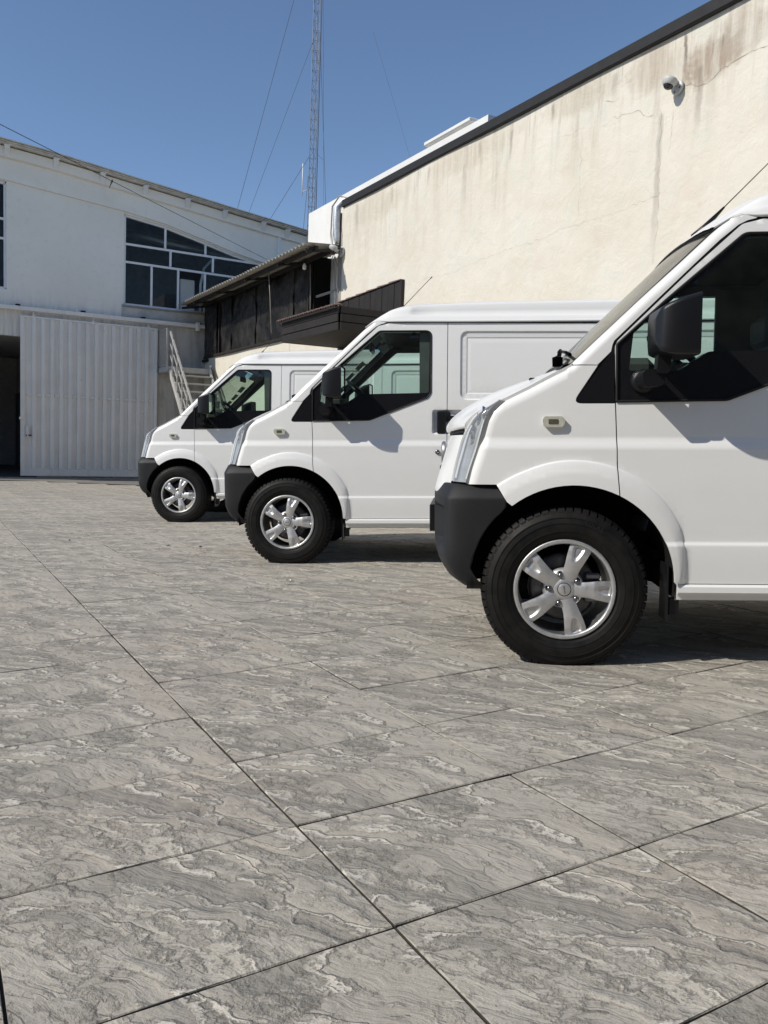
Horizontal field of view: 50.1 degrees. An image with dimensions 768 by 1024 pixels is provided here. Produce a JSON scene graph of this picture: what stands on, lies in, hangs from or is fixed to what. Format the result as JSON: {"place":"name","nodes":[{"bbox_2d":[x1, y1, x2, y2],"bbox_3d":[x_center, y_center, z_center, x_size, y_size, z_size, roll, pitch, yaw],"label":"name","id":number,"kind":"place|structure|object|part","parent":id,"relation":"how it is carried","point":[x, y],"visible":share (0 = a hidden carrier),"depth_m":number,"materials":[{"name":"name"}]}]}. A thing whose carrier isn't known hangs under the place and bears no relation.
{"place":"outdoors","nodes":[
{"label":"outdoors","id":0,"kind":"place"},
{"bbox_2d":[0,478,138,484],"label":"ground","id":1,"kind":"structure","parent":0,"point":[114,481],"depth_m":22.39,"materials":[{"name":"concrete"}]},
{"bbox_2d":[0,477,137,478],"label":"gate sill","id":2,"kind":"structure","parent":1,"relation":"on","point":[68,477],"depth_m":23.49,"materials":[{"name":"grey concrete"}]},
{"bbox_2d":[0,137,307,477],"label":"warehouse","id":3,"kind":"structure","parent":1,"relation":"on","point":[73,236],"depth_m":23.87,"materials":[{"name":"concrete"}]},
{"bbox_2d":[0,181,5,288],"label":"window","id":4,"kind":"structure","parent":3,"relation":"in","point":[3,183],"depth_m":22.32,"materials":[{"name":"black glass"}]},
{"bbox_2d":[0,304,204,330],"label":"gate track","id":5,"kind":"structure","parent":3,"relation":"attached to","point":[197,326],"depth_m":23.45,"materials":[{"name":"metal"}]},
{"bbox_2d":[19,312,157,476],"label":"sliding gate","id":6,"kind":"structure","parent":5,"relation":"hanging from","point":[88,399],"depth_m":23.52,"materials":[{"name":"metal"}]},
{"bbox_2d":[123,214,260,312],"bbox_3d":[-5.352,-7.361,25.170,5.236,2.761,0.155,-3,5,-29],"label":"window","id":7,"kind":"structure","parent":3,"relation":"in","point":[241,260],"depth_m":24.60,"materials":[{"name":"black glass"}]},
{"bbox_2d":[158,328,225,414],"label":"steel staircase","id":8,"kind":"structure","parent":1,"relation":"on","point":[177,371],"depth_m":23.63,"materials":[{"name":"grey metal"}]},
{"bbox_2d":[238,0,409,229],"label":"lattice mast","id":9,"kind":"object","parent":1,"relation":"on","point":[315,85],"visible":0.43,"depth_m":36.47,"materials":[{"name":"metal"}]},
{"bbox_2d":[308,114,495,303],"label":"white building","id":10,"kind":"structure","parent":1,"relation":"on","point":[319,225],"depth_m":17.30,"materials":[{"name":"white paint"}]},
{"bbox_2d":[204,0,767,412],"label":"plaster wall","id":11,"kind":"structure","parent":1,"relation":"on","point":[622,173],"depth_m":10.72,"materials":[{"name":"beige paint"}]},
{"bbox_2d":[178,242,340,332],"bbox_3d":[-3.417,-5.199,21.015,1.333,1.806,9.992,-3,5,-29],"label":"corrugated canopy","id":12,"kind":"object","parent":11,"relation":"attached to","point":[291,259],"visible":0.85,"depth_m":19.27,"materials":[{"name":"metal"}]},
{"bbox_2d":[202,257,336,362],"bbox_3d":[-2.901,-5.145,21.898,1.523,1.941,10.177,-3,5,-29],"label":"loft screen","id":13,"kind":"object","parent":11,"relation":"attached to","point":[237,322],"visible":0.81,"depth_m":20.80,"materials":[{"name":"black fabric"}]},
{"bbox_2d":[276,303,386,347],"bbox_3d":[-0.867,-3.477,15.494,1.430,0.541,2.654,-3,5,-29],"label":"door canopy","id":14,"kind":"object","parent":11,"relation":"attached to","point":[333,325],"visible":0.84,"depth_m":14.85,"materials":[{"name":"brown wood"}]},
{"bbox_2d":[332,256,338,305],"bbox_3d":[-1.011,-4.632,17.088,0.082,1.374,0.196,-3,5,-29],"label":"cable","id":15,"kind":"object","parent":11,"relation":"attached to","point":[335,280],"visible":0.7,"depth_m":17.08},
{"bbox_2d":[329,244,344,256],"bbox_3d":[-0.981,-5.353,16.835,0.296,0.242,0.227,-2,5,-24],"label":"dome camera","id":16,"kind":"object","parent":11,"relation":"attached to","point":[334,249],"visible":0.98,"depth_m":16.78,"materials":[{"name":"plastic"}]},
{"bbox_2d":[330,195,346,243],"bbox_3d":[-0.912,-5.992,16.958,0.551,1.076,0.185,2,5,26],"label":"lagged pipe","id":17,"kind":"object","parent":11,"relation":"attached to","point":[335,221],"visible":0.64,"depth_m":16.93,"materials":[{"name":"metal"}]},
{"bbox_2d":[336,279,404,349],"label":"wall cladding","id":18,"kind":"structure","parent":11,"relation":"attached to","point":[389,296],"depth_m":15.37,"materials":[{"name":"wood"}]},
{"bbox_2d":[662,75,683,94],"bbox_3d":[3.260,-4.838,9.315,0.219,0.178,0.170,-2,5,-25],"label":"dome camera","id":19,"kind":"object","parent":11,"relation":"attached to","point":[674,85],"visible":1,"depth_m":9.28,"materials":[{"name":"plastic"}]},
{"bbox_2d":[0,0,710,228],"label":"sky","id":20,"kind":"structure","parent":0,"point":[169,93],"materials":[{"name":"blue"}]},
{"bbox_2d":[0,480,767,1023],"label":"courtyard paving","id":21,"kind":"structure","parent":0,"point":[372,776],"depth_m":2.17,"materials":[{"name":"stone"}]},
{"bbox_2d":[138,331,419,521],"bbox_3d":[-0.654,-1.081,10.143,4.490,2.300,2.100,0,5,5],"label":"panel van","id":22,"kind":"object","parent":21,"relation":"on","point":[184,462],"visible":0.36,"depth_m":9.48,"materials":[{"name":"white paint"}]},
{"bbox_3d":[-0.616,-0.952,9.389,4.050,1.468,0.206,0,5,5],"label":"front door","id":23,"kind":"part","parent":22,"relation":"part of","materials":[{"name":"white paint"}]},
{"bbox_3d":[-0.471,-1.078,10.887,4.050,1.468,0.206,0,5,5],"label":"front door","id":24,"kind":"part","parent":22,"relation":"part of","materials":[{"name":"white paint"}]},
{"bbox_3d":[-0.602,-0.951,9.368,1.154,1.456,0.142,0,5,5],"label":"sliding door","id":25,"kind":"part","parent":22,"relation":"part of","materials":[{"name":"white paint"}]},
{"bbox_2d":[224,277,714,563],"bbox_3d":[0.997,-0.806,6.859,4.490,2.300,2.100,0,5,5],"label":"panel van","id":26,"kind":"object","parent":21,"relation":"on","point":[311,469],"visible":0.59,"depth_m":6.17,"materials":[{"name":"white paint"}]},
{"bbox_3d":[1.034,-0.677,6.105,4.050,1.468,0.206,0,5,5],"label":"front door","id":27,"kind":"part","parent":26,"relation":"part of","materials":[{"name":"white paint"}]},
{"bbox_3d":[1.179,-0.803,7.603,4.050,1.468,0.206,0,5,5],"label":"front door","id":28,"kind":"part","parent":26,"relation":"part of","materials":[{"name":"white paint"}]},
{"bbox_3d":[1.048,-0.676,6.084,1.154,1.456,0.142,0,5,5],"label":"sliding door","id":29,"kind":"part","parent":26,"relation":"part of","materials":[{"name":"white paint"}]},
{"bbox_2d":[430,163,767,664],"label":"panel van","id":30,"kind":"object","parent":21,"relation":"on","point":[573,474],"visible":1,"depth_m":3.35,"materials":[{"name":"white paint"}]},
{"bbox_3d":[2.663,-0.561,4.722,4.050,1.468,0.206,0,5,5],"label":"front door","id":31,"kind":"part","parent":30,"relation":"part of","materials":[{"name":"paint"}]},
{"bbox_3d":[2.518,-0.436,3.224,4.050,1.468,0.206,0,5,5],"label":"front door","id":32,"kind":"part","parent":30,"relation":"part of","materials":[{"name":"white paint"}]},
{"bbox_3d":[-4.156,-4.998,12.507,0.064,0.130,0.030,0,5,0],"label":"cable insulator","id":33,"kind":"object","parent":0,"visible":0},
{"bbox_2d":[0,124,266,259],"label":"overhead cable","id":34,"kind":"object","parent":33,"relation":"attached to","point":[120,185],"visible":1,"depth_m":12.52,"materials":[{"name":"metal"}]}
]}

